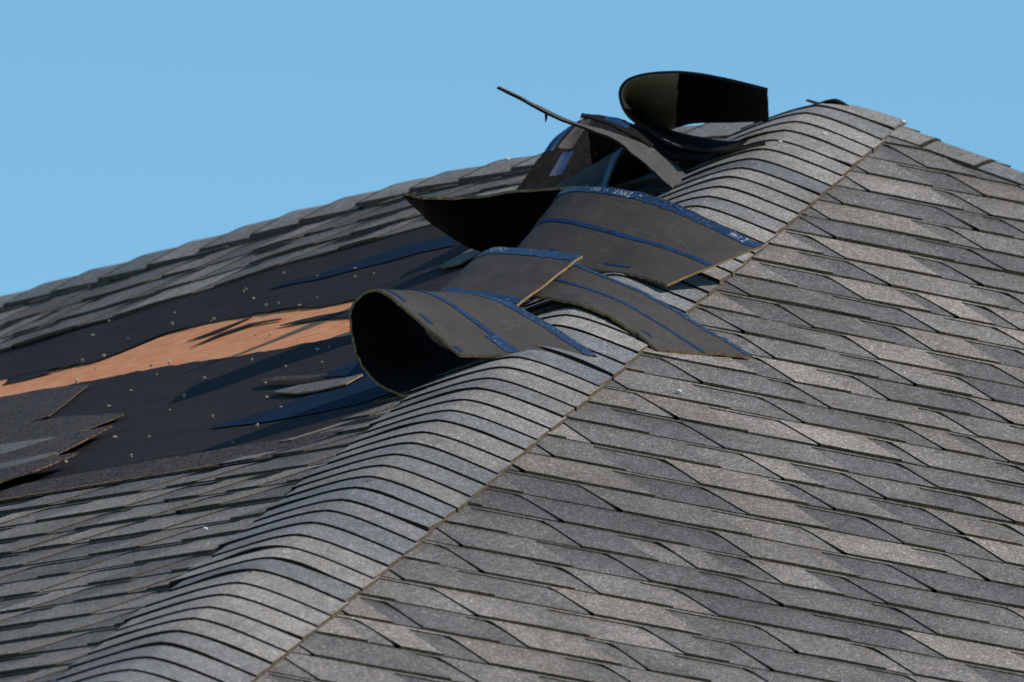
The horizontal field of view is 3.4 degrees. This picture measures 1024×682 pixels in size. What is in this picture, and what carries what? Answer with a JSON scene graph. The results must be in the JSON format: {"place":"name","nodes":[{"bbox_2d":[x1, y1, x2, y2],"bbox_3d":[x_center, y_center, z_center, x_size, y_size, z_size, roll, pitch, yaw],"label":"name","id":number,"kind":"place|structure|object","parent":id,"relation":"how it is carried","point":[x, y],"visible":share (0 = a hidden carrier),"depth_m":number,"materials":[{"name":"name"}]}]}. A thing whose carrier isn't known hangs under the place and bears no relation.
{"place":"outdoors","nodes":[
{"label":"outdoors","id":0,"kind":"place"},
{"bbox_2d":[0,0,1023,295],"label":"sky","id":1,"kind":"structure","parent":0,"point":[130,129],"materials":[{"name":"blue"}]},
{"label":"ground","id":2,"kind":"structure","parent":0,"visible":0},
{"bbox_2d":[0,99,1023,681],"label":"roof","id":3,"kind":"structure","parent":2,"relation":"on","point":[824,483],"depth_m":30.27,"materials":[{"name":"grey asphalt"}]},
{"bbox_2d":[261,373,326,381],"bbox_3d":[-0.398,0.067,31.484,0.030,0.055,0.394,7,-10,-17],"label":"shingle scrap","id":4,"kind":"object","parent":3,"relation":"on","point":[291,378],"visible":1,"depth_m":31.45,"materials":[{"name":"grey asphalt"}]},
{"bbox_2d":[274,373,362,393],"bbox_3d":[-0.359,0.083,31.173,0.090,0.051,0.348,10,-12,-30],"label":"shingle scrap","id":5,"kind":"object","parent":3,"relation":"on","point":[315,386],"visible":1,"depth_m":31.13,"materials":[{"name":"grey asphalt"}]},
{"bbox_2d":[440,249,480,268],"bbox_3d":[-0.089,-0.159,32.861,0.070,0.080,0.234,1,-11,18],"label":"shingle scrap","id":6,"kind":"object","parent":3,"relation":"on","point":[462,258],"visible":0.96,"depth_m":32.83,"materials":[{"name":"asphalt"}]},
{"bbox_2d":[348,288,596,397],"bbox_3d":[-0.108,0.011,30.579,0.318,0.260,0.436,-4,-13,37],"label":"curled shingle","id":7,"kind":"object","parent":3,"relation":"on","point":[404,342],"visible":1,"depth_m":30.61,"materials":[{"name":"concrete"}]},
{"bbox_2d":[402,186,573,251],"bbox_3d":[-0.045,-0.242,32.137,0.316,0.102,0.384,4,-10,0],"label":"hanging shingle","id":8,"kind":"object","parent":3,"relation":"on","point":[508,219],"visible":0.92,"depth_m":32.12,"materials":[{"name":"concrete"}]},
{"bbox_2d":[438,246,581,305],"bbox_3d":[-0.035,-0.105,31.274,0.277,0.184,0.486,11,-12,-34],"label":"flipped shingle","id":9,"kind":"object","parent":3,"relation":"on","point":[517,276],"visible":0.8,"depth_m":31.23,"materials":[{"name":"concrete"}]},
{"bbox_2d":[516,118,629,189],"bbox_3d":[0.155,-0.349,33.632,0.143,0.222,0.423,0,-11,23],"label":"leaning shingle","id":10,"kind":"object","parent":3,"relation":"on","point":[565,155],"visible":0.66,"depth_m":33.57,"materials":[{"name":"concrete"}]},
{"bbox_2d":[553,147,624,187],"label":"flipped shingle","id":11,"kind":"object","parent":3,"relation":"on","point":[600,172],"visible":0.55,"depth_m":33.26,"materials":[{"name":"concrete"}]},
{"bbox_2d":[497,86,686,188],"bbox_3d":[0.191,-0.363,32.837,0.490,0.172,0.251,11,-12,-34],"label":"upturned shingle","id":12,"kind":"object","parent":3,"relation":"on","point":[667,172],"visible":1,"depth_m":32.82,"materials":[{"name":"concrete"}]},
{"bbox_2d":[580,113,658,147],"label":"broken shingle","id":13,"kind":"object","parent":12,"relation":"on","point":[645,137],"visible":1,"depth_m":33.04,"materials":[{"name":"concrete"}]},
{"bbox_2d":[588,131,651,186],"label":"folded shingle","id":14,"kind":"object","parent":3,"relation":"on","point":[629,167],"visible":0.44,"depth_m":33.45,"materials":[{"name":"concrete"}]},
{"bbox_2d":[517,186,762,286],"bbox_3d":[0.173,-0.181,31.693,0.546,0.258,0.334,-4,-13,40],"label":"flipped shingle","id":15,"kind":"object","parent":3,"relation":"on","point":[654,239],"visible":0.95,"depth_m":31.64,"materials":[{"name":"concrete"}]},
{"bbox_2d":[530,263,752,357],"bbox_3d":[0.181,-0.066,31.134,0.428,0.236,0.278,-2,-11,29],"label":"flipped shingle","id":16,"kind":"object","parent":3,"relation":"on","point":[653,323],"visible":1,"depth_m":31.10,"materials":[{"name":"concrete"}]},
{"bbox_2d":[632,138,694,172],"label":"lifted cap shingle","id":17,"kind":"object","parent":3,"relation":"on","point":[685,168],"visible":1,"depth_m":33.21,"materials":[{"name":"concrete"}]},
{"bbox_2d":[630,137,714,163],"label":"lifted cap shingle","id":18,"kind":"object","parent":3,"relation":"on","point":[680,156],"visible":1,"depth_m":33.25,"materials":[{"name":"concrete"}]},
{"bbox_2d":[634,123,739,152],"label":"lifted cap shingle","id":19,"kind":"object","parent":3,"relation":"attached to","point":[667,144],"visible":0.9,"depth_m":33.32,"materials":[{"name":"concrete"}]},
{"bbox_2d":[618,71,768,152],"bbox_3d":[0.345,-0.409,33.213,0.288,0.157,0.389,3,-10,3],"label":"looped shingle","id":20,"kind":"object","parent":3,"relation":"on","point":[662,104],"visible":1,"depth_m":33.20,"materials":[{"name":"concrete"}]}
]}

